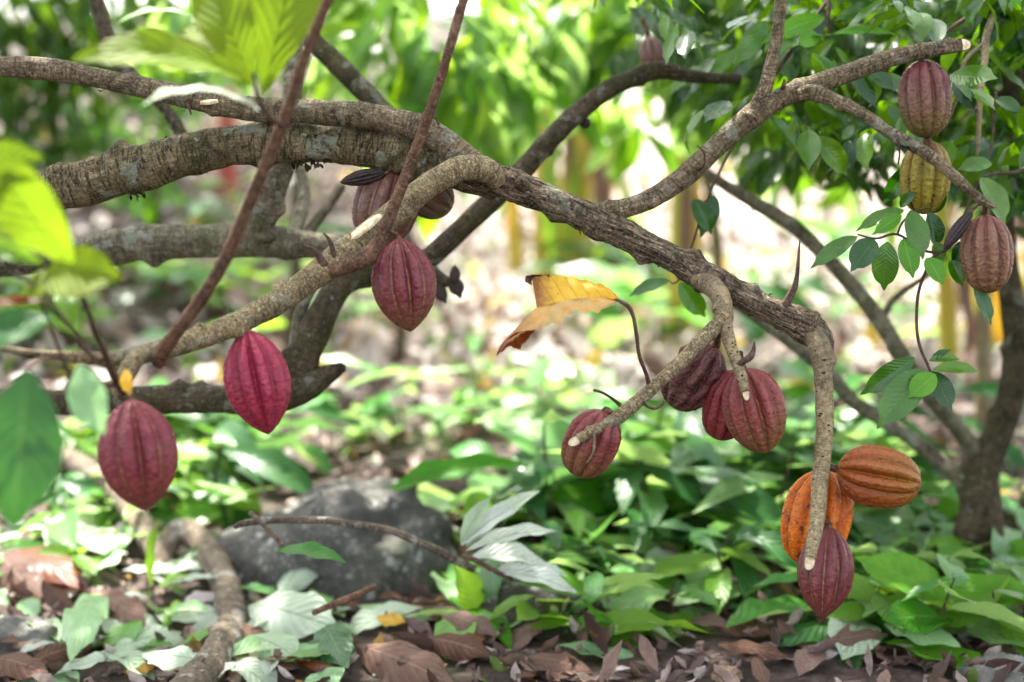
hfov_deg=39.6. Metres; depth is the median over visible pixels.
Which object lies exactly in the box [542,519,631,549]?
leafy seedling
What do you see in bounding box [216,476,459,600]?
boulder
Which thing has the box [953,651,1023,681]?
stone
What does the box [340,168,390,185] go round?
cacao pod
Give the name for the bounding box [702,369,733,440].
cacao pod
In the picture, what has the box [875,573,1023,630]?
leafy seedling
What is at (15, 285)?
leafy seedling
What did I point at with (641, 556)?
fallen leaf
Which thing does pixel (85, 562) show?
leafy seedling
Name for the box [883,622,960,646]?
fallen leaf
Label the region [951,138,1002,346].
banana plant
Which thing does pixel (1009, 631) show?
leafy seedling
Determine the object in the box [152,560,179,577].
fallen leaf
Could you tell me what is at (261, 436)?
leafy seedling
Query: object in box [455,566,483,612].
leafy plant
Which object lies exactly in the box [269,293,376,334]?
leafy seedling
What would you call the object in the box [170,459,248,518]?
leafy seedling
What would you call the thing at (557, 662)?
fallen leaf
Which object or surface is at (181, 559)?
fallen leaf
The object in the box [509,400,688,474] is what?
leafy seedling
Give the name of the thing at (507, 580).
fallen leaf
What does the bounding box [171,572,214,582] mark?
fallen leaf
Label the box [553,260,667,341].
leafy seedling
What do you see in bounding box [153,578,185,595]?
fallen leaf
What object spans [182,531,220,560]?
leafy seedling
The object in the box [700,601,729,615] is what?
fallen leaf
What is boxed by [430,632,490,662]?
fallen leaf
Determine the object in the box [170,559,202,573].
fallen leaf
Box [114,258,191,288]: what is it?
leafy seedling
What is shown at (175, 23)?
cacao tree
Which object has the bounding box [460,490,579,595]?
cut sprig
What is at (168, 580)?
fallen leaf
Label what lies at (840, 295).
leafy seedling
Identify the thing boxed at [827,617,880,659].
fallen leaf
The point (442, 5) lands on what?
sky
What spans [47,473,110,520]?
leafy seedling
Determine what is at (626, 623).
leafy plant
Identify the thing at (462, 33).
woodland
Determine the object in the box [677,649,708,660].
fallen leaf
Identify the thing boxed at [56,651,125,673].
fallen leaf
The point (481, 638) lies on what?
fallen leaf
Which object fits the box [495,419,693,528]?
leafy seedling
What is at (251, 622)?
fallen leaf
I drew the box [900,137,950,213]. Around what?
cacao pod
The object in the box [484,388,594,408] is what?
leafy seedling
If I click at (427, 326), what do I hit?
leafy seedling
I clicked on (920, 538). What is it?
leafy seedling
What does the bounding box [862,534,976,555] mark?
leafy seedling
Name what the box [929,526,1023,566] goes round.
leafy seedling
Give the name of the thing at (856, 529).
leafy seedling
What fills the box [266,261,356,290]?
leafy seedling
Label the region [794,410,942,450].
leafy seedling
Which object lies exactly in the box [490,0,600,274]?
banana plant
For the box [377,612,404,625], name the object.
fallen leaf
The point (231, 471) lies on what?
leafy seedling
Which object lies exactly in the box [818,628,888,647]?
fallen leaf
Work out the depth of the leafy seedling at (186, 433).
4.63 m
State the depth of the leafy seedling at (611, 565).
3.54 m
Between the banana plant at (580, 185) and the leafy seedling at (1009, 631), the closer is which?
the leafy seedling at (1009, 631)
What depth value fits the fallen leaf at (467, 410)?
5.67 m
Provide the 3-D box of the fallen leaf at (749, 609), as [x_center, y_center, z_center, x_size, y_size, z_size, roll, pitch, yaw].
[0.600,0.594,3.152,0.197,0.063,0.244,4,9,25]
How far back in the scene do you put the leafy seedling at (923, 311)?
8.03 m
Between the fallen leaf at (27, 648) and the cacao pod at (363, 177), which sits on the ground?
the fallen leaf at (27, 648)
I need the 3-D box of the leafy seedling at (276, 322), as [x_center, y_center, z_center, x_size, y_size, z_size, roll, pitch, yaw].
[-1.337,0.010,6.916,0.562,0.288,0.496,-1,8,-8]
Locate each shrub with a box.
[0,0,189,216]
[61,0,238,290]
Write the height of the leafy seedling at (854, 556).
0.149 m
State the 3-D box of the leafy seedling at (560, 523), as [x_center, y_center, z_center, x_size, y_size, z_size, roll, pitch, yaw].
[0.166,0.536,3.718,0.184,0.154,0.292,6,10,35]
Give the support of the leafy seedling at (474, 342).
on the ground
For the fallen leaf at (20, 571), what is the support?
on the ground
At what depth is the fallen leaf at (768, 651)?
2.94 m
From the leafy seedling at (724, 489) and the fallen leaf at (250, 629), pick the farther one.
the leafy seedling at (724, 489)
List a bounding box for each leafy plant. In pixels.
[144,519,157,596]
[174,472,262,530]
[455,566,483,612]
[571,608,670,648]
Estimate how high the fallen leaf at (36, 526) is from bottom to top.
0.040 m
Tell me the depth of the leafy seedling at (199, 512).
4.05 m
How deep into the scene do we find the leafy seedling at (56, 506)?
4.16 m
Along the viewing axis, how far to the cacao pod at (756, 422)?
2.57 m
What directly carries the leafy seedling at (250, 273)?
on the ground
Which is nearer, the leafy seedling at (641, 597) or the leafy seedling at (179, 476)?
the leafy seedling at (641, 597)
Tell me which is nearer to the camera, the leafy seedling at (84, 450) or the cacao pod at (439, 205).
the cacao pod at (439, 205)
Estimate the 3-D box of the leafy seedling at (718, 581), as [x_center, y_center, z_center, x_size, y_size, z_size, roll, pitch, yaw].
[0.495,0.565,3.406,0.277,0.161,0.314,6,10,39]
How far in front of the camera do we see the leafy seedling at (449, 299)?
9.12 m
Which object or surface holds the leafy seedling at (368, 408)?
on the ground
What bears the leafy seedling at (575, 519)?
on the ground
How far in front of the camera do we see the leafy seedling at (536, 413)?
5.46 m
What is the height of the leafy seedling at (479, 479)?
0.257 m
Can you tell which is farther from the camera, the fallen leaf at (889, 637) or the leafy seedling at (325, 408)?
the leafy seedling at (325, 408)
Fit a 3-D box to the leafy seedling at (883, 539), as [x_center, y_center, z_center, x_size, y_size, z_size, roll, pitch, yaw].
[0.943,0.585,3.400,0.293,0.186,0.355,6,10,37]
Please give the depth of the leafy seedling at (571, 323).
8.27 m
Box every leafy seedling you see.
[0,274,33,294]
[0,301,105,361]
[0,538,44,552]
[2,290,46,343]
[12,504,114,548]
[35,290,116,347]
[36,486,75,529]
[36,544,118,574]
[40,472,101,512]
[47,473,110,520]
[54,453,97,491]
[59,480,178,528]
[60,418,80,448]
[60,471,188,529]
[61,425,97,454]
[69,433,206,454]
[69,478,178,522]
[72,484,119,514]
[78,414,213,452]
[78,504,179,575]
[82,376,167,439]
[105,267,251,311]
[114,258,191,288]
[132,194,244,223]
[134,257,262,304]
[152,261,274,289]
[168,418,232,440]
[169,413,352,493]
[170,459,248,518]
[171,445,234,498]
[176,317,285,363]
[176,413,228,438]
[176,437,243,488]
[176,481,273,523]
[177,438,213,475]
[178,398,363,476]
[178,433,313,530]
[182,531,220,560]
[189,416,287,437]
[191,427,277,442]
[192,174,254,218]
[224,409,323,478]
[248,286,362,308]
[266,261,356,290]
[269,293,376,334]
[271,430,323,474]
[281,366,424,463]
[285,223,351,234]
[320,354,454,455]
[335,288,389,328]
[342,399,476,456]
[344,303,443,329]
[385,408,684,552]
[408,334,543,425]
[411,595,511,659]
[417,482,554,514]
[422,389,525,443]
[443,486,540,527]
[445,532,511,580]
[446,287,456,307]
[449,440,562,501]
[465,401,567,424]
[477,410,672,545]
[479,528,612,606]
[483,358,598,406]
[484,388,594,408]
[490,594,576,622]
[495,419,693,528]
[496,458,764,550]
[501,451,774,537]
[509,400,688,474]
[513,239,614,276]
[515,465,622,495]
[517,558,670,622]
[518,305,584,328]
[520,520,642,580]
[526,544,615,569]
[535,514,623,550]
[541,510,653,581]
[542,255,641,285]
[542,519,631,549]
[547,515,663,571]
[549,484,783,543]
[549,558,582,573]
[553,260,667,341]
[566,572,742,635]
[575,388,785,425]
[575,404,592,409]
[576,552,641,584]
[577,387,702,409]
[585,251,667,286]
[588,285,709,349]
[593,246,607,255]
[593,420,752,519]
[594,466,793,521]
[599,398,855,509]
[600,254,710,277]
[600,566,673,585]
[604,245,704,277]
[611,460,790,553]
[613,510,701,550]
[615,510,687,553]
[621,269,665,299]
[621,517,797,600]
[622,511,686,534]
[629,412,837,528]
[632,548,711,608]
[645,408,701,415]
[646,411,751,463]
[651,542,776,615]
[663,281,815,347]
[665,536,731,559]
[678,542,700,553]
[693,433,893,544]
[706,245,791,282]
[725,445,804,473]
[727,460,782,493]
[729,270,833,299]
[745,546,893,634]
[748,428,801,460]
[752,424,840,464]
[752,572,893,592]
[755,461,807,498]
[768,434,950,511]
[774,493,937,542]
[777,466,811,485]
[778,469,792,474]
[780,357,876,400]
[780,404,849,450]
[782,425,892,452]
[784,373,899,468]
[784,446,958,499]
[786,391,850,432]
[793,216,876,262]
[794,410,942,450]
[802,551,988,599]
[804,419,957,471]
[823,273,936,320]
[826,573,905,634]
[829,290,934,337]
[842,373,1023,475]
[847,594,1023,646]
[850,547,864,561]
[851,531,918,562]
[852,511,942,553]
[854,484,1023,513]
[854,494,953,552]
[854,527,939,574]
[855,551,1023,632]
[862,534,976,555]
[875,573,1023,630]
[892,590,961,628]
[898,327,996,348]
[913,543,987,577]
[920,471,1023,522]
[921,541,997,577]
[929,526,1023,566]
[933,555,1023,580]
[935,576,1023,656]
[950,564,1023,635]
[973,538,1023,559]
[1005,566,1023,615]
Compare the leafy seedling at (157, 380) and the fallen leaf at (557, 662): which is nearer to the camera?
the fallen leaf at (557, 662)
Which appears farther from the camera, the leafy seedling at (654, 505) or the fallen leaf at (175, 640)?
the leafy seedling at (654, 505)
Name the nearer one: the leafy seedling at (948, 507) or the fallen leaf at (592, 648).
the fallen leaf at (592, 648)
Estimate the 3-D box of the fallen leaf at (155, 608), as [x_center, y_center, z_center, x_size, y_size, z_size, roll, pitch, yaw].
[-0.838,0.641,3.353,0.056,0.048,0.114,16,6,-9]
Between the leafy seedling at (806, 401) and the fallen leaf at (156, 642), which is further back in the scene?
the leafy seedling at (806, 401)
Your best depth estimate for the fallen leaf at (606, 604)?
3.35 m
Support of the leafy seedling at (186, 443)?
on the ground
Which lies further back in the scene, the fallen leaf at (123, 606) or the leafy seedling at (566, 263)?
the leafy seedling at (566, 263)
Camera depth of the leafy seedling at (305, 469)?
4.81 m
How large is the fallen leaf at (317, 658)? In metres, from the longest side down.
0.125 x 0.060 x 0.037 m
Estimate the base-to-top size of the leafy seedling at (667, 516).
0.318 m
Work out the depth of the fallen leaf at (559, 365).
6.53 m
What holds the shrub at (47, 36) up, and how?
on the ground
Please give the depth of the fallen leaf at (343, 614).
3.26 m
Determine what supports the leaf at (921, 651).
on the ground
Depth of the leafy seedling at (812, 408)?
4.58 m
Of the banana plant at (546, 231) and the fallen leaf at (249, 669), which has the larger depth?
the banana plant at (546, 231)
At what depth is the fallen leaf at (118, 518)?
4.09 m
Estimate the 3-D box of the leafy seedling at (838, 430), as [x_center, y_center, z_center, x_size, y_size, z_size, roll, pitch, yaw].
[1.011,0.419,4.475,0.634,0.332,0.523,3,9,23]
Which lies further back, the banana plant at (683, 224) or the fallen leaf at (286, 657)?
the banana plant at (683, 224)
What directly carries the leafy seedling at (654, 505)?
on the ground
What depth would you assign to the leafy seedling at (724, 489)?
3.69 m
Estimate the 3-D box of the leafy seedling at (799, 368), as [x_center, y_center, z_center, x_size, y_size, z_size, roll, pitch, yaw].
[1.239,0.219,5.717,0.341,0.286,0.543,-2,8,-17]
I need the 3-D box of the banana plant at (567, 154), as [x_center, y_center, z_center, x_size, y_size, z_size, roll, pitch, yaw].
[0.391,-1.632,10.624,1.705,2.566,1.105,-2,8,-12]
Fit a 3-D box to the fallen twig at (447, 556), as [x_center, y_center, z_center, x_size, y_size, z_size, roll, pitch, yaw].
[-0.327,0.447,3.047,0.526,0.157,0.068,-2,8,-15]
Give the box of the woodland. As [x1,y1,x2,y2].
[1,0,568,50]
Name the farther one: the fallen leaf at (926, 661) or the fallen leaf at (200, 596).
the fallen leaf at (200, 596)
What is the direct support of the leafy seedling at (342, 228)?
on the ground
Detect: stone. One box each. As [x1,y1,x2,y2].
[0,615,63,656]
[711,665,743,681]
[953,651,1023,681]
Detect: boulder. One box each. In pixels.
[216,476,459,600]
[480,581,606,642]
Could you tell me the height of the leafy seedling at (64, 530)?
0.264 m
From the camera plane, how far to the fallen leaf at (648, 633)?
3.15 m
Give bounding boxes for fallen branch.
[43,447,172,580]
[81,518,246,681]
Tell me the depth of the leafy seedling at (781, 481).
4.17 m
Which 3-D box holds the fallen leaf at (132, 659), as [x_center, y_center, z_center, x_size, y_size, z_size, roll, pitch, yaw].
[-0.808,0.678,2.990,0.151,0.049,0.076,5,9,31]
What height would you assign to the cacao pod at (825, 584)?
0.188 m
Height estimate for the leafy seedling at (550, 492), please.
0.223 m
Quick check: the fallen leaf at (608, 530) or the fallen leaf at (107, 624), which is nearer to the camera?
the fallen leaf at (107, 624)
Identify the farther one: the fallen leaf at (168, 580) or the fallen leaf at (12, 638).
the fallen leaf at (168, 580)
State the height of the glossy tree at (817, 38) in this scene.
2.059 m
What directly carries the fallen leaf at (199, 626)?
on the ground
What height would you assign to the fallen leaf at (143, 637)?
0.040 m
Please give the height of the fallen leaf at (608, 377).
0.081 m
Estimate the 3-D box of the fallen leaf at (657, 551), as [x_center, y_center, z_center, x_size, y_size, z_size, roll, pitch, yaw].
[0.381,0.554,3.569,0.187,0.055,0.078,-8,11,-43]
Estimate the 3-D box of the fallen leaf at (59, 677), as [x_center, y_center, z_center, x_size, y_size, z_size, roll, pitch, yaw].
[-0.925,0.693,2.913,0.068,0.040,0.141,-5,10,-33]
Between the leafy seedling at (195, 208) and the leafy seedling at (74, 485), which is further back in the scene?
the leafy seedling at (195, 208)
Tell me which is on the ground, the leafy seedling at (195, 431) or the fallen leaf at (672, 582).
the leafy seedling at (195, 431)
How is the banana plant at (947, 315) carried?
on the ground
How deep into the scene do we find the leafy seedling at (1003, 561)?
3.36 m
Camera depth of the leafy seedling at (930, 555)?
3.36 m
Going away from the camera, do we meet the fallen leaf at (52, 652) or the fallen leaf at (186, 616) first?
the fallen leaf at (52, 652)
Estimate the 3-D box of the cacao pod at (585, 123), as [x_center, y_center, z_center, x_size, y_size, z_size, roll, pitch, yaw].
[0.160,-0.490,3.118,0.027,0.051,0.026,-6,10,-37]
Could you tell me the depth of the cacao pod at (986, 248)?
2.59 m
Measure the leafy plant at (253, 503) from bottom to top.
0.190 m
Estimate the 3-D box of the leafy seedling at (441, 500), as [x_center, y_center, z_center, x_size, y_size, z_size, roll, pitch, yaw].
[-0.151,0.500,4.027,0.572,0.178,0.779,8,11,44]
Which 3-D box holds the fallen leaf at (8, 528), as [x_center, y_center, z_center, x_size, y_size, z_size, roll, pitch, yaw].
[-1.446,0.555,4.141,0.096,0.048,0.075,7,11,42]
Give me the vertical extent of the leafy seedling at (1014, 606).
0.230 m
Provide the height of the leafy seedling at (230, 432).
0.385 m
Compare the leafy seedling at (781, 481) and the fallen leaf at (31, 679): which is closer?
the fallen leaf at (31, 679)
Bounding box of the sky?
[2,0,536,23]
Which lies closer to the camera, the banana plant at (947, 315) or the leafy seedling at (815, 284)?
the banana plant at (947, 315)
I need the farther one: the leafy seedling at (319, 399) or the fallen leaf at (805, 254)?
the fallen leaf at (805, 254)
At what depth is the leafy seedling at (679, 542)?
3.71 m
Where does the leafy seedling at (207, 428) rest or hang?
on the ground
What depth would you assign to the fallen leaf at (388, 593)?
3.45 m
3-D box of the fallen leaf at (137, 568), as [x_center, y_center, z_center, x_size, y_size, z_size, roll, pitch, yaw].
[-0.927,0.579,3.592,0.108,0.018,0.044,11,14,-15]
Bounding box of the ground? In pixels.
[0,11,1023,681]
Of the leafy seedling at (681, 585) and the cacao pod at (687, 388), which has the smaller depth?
the cacao pod at (687, 388)
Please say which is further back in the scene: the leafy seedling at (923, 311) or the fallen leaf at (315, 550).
the leafy seedling at (923, 311)
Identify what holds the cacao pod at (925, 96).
hanging from the cacao tree at (426, 156)
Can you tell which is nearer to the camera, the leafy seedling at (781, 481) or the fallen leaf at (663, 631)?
the fallen leaf at (663, 631)
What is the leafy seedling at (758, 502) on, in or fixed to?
on the ground
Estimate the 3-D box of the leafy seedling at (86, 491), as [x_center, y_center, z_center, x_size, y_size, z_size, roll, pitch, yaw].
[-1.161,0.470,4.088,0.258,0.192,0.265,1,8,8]
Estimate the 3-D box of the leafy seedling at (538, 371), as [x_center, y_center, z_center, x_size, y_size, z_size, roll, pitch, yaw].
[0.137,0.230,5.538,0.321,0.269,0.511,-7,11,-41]
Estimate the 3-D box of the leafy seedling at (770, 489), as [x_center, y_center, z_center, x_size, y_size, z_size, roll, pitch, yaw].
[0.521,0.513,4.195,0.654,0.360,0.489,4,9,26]
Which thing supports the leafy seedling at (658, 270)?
on the ground
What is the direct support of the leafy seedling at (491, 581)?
on the ground
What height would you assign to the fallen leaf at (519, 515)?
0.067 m
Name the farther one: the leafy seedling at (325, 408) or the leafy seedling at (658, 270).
the leafy seedling at (658, 270)
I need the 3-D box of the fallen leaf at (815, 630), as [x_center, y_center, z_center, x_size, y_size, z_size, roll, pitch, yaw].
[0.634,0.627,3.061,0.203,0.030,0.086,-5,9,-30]
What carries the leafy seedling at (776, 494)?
on the ground
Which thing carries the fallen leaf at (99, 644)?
on the ground
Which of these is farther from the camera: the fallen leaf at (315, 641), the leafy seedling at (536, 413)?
the leafy seedling at (536, 413)
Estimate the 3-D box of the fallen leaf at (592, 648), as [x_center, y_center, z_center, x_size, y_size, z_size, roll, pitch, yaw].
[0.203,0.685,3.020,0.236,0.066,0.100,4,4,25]
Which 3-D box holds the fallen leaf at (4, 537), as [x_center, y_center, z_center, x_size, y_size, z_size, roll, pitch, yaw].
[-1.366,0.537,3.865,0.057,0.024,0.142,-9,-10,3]
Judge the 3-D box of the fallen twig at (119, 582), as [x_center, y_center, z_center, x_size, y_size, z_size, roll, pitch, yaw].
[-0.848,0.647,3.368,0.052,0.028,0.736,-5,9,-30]
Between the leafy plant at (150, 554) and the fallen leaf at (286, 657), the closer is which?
the fallen leaf at (286, 657)
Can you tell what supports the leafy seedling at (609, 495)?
on the ground
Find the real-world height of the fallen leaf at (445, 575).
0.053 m
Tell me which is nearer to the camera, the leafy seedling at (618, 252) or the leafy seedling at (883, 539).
the leafy seedling at (883, 539)
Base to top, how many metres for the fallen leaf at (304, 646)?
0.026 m
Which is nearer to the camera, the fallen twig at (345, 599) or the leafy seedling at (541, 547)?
the fallen twig at (345, 599)
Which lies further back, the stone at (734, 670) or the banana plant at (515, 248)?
the banana plant at (515, 248)
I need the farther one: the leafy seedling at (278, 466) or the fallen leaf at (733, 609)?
the leafy seedling at (278, 466)
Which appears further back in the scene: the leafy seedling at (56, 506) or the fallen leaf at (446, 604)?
the leafy seedling at (56, 506)
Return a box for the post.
[217,92,237,214]
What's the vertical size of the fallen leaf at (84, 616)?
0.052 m
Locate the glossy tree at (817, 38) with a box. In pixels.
[553,0,1023,428]
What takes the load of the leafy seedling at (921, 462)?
on the ground
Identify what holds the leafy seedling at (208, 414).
on the ground
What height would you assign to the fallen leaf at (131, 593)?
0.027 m
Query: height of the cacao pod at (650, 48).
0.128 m
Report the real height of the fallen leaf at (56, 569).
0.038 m
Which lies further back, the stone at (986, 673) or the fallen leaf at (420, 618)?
the fallen leaf at (420, 618)
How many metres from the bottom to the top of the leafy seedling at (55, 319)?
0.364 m
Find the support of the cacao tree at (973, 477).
on the ground
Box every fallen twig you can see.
[103,573,188,645]
[233,516,475,571]
[248,511,284,547]
[312,583,376,614]
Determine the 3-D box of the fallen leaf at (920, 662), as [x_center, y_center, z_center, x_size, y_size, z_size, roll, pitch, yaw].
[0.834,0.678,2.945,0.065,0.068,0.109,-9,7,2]
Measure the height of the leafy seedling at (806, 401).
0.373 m
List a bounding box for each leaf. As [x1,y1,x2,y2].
[0,534,20,540]
[0,548,44,601]
[0,589,9,604]
[0,633,18,642]
[0,652,48,680]
[1,531,16,536]
[1,589,18,598]
[4,521,24,531]
[5,641,41,650]
[10,544,82,589]
[17,597,40,615]
[18,525,45,531]
[20,640,54,652]
[22,677,37,681]
[26,617,61,641]
[33,642,91,662]
[52,668,78,681]
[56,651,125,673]
[59,587,76,595]
[61,593,108,661]
[77,528,130,553]
[80,635,101,652]
[91,588,145,625]
[91,642,103,647]
[101,614,167,632]
[101,646,154,679]
[103,620,142,649]
[111,514,127,526]
[114,630,180,651]
[125,564,163,572]
[125,591,146,598]
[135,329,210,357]
[136,638,173,648]
[141,645,196,670]
[147,602,165,611]
[149,511,173,530]
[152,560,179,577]
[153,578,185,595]
[154,629,183,648]
[155,612,163,621]
[159,573,191,588]
[163,600,183,627]
[166,599,209,613]
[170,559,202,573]
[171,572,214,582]
[171,604,215,622]
[174,556,195,562]
[181,627,209,645]
[184,590,214,602]
[193,616,218,640]
[218,662,235,677]
[228,657,276,681]
[233,636,268,655]
[241,582,276,594]
[243,624,263,636]
[246,615,267,626]
[248,590,335,638]
[248,629,299,659]
[253,437,297,460]
[261,655,315,659]
[261,658,278,676]
[276,542,345,562]
[276,661,310,672]
[277,568,318,591]
[285,647,329,661]
[295,660,334,671]
[299,643,318,649]
[302,657,320,660]
[305,667,344,681]
[307,639,319,643]
[309,589,333,602]
[313,621,353,667]
[325,375,347,389]
[331,606,349,614]
[331,610,344,616]
[332,601,360,610]
[344,623,355,635]
[350,601,422,634]
[355,394,375,405]
[355,640,452,681]
[358,603,409,628]
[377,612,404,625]
[379,589,406,600]
[394,612,433,621]
[413,604,422,610]
[418,397,437,404]
[424,600,453,603]
[427,614,441,621]
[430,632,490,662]
[431,571,457,599]
[432,606,459,609]
[437,552,484,579]
[441,610,497,635]
[442,597,457,606]
[452,402,478,422]
[457,289,492,296]
[467,632,484,641]
[469,354,604,388]
[475,350,489,355]
[497,274,649,383]
[502,576,519,581]
[503,620,541,649]
[507,508,531,525]
[507,511,546,526]
[516,670,541,678]
[528,652,592,673]
[530,611,580,629]
[559,640,633,667]
[566,566,575,574]
[575,363,613,388]
[583,578,618,608]
[590,526,621,546]
[596,665,629,677]
[609,518,627,533]
[616,550,644,558]
[638,571,681,589]
[640,547,674,571]
[641,607,672,639]
[648,610,721,634]
[650,622,682,647]
[653,529,676,540]
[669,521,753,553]
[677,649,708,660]
[679,602,740,613]
[691,613,725,626]
[696,600,731,606]
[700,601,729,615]
[715,620,770,636]
[718,639,788,660]
[724,595,743,604]
[724,648,752,656]
[725,594,812,627]
[731,601,742,612]
[751,657,769,681]
[779,619,829,645]
[785,267,801,273]
[786,402,855,428]
[787,599,815,623]
[794,645,825,675]
[801,252,813,256]
[811,642,838,658]
[814,615,827,622]
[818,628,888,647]
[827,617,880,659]
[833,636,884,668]
[838,348,868,359]
[847,542,904,551]
[882,634,899,642]
[883,604,946,633]
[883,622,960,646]
[883,639,981,672]
[887,655,921,665]
[898,653,926,665]
[899,643,935,671]
[918,522,953,551]
[958,633,978,643]
[1015,511,1023,529]
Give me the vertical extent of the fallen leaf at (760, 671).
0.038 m
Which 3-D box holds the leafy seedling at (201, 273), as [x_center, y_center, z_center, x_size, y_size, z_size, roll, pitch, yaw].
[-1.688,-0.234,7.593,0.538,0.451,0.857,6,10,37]
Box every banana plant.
[435,0,569,282]
[475,0,578,259]
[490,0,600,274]
[561,0,726,347]
[563,0,611,261]
[599,97,649,252]
[886,154,997,364]
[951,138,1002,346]
[961,209,1023,331]
[1021,241,1023,290]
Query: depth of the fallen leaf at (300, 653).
2.98 m
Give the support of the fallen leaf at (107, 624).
on the ground
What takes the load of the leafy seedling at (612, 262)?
on the ground
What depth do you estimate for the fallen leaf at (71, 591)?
3.49 m
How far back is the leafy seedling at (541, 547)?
3.49 m
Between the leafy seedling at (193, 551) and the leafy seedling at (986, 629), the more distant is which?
the leafy seedling at (193, 551)
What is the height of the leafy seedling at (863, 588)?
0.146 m
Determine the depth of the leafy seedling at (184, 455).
4.36 m
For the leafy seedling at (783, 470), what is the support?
on the ground
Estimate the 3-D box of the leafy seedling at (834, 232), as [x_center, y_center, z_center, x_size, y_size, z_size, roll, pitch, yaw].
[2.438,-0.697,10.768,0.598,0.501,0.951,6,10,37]
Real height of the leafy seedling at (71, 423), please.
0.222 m
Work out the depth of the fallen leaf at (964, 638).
3.07 m
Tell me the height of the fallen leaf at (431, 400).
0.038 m
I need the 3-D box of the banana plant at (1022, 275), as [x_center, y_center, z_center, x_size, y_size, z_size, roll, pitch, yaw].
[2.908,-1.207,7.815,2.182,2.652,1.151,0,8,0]
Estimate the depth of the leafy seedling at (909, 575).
3.00 m
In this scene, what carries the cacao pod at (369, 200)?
hanging from the cacao tree at (426, 156)
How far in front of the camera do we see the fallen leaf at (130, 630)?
3.15 m
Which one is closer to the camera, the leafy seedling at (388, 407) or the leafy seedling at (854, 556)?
the leafy seedling at (854, 556)
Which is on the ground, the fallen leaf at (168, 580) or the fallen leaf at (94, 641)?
the fallen leaf at (94, 641)
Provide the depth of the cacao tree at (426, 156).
2.54 m
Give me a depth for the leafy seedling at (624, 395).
4.37 m
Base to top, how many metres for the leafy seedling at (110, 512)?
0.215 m
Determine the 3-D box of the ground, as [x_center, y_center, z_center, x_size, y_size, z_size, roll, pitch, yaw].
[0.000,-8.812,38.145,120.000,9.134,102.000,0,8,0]
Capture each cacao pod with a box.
[97,391,178,510]
[223,327,290,433]
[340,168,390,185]
[352,172,418,245]
[371,229,436,331]
[418,188,454,219]
[561,406,621,478]
[579,117,590,128]
[639,18,665,63]
[661,334,726,411]
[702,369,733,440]
[721,351,786,453]
[780,470,853,562]
[797,517,853,617]
[830,445,920,508]
[898,59,952,137]
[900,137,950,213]
[943,204,980,248]
[959,206,1013,292]
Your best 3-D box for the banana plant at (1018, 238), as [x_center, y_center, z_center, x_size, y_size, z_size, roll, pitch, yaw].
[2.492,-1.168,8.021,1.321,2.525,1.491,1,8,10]
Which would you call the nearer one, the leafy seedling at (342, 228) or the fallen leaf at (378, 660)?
the fallen leaf at (378, 660)
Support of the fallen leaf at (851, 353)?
on the ground
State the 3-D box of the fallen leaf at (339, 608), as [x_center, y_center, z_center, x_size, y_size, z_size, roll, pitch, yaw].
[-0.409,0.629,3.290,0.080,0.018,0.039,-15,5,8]
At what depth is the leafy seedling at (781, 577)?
3.22 m
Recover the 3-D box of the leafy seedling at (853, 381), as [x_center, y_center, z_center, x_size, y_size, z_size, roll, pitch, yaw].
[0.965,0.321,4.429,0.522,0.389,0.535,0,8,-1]
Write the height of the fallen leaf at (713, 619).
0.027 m
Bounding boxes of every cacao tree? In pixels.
[0,0,741,414]
[0,0,995,570]
[130,1,346,347]
[306,0,587,365]
[498,0,859,352]
[637,17,991,425]
[702,66,1023,558]
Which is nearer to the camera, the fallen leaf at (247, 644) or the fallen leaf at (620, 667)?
the fallen leaf at (620, 667)
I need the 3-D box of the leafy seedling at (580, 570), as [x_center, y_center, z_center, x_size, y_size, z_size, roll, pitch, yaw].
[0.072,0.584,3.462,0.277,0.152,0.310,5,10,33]
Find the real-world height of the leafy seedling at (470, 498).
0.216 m
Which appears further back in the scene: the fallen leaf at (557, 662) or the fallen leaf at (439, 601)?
the fallen leaf at (439, 601)
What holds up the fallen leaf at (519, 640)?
on the ground
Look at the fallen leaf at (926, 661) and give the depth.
2.93 m
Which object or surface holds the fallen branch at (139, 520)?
on the fallen branch at (226, 629)
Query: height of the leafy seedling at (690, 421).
0.492 m
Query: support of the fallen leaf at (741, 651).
on the ground
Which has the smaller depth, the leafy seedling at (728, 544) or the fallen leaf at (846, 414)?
the leafy seedling at (728, 544)
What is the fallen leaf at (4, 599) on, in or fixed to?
on the ground
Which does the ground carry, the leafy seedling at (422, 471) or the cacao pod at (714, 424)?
the leafy seedling at (422, 471)
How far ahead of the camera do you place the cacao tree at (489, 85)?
4.98 m
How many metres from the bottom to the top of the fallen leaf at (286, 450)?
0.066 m
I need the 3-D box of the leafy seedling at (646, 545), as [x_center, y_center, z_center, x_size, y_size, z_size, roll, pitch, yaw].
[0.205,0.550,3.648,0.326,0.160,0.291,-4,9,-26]
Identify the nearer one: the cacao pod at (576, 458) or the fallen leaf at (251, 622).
the cacao pod at (576, 458)
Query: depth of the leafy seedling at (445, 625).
3.15 m

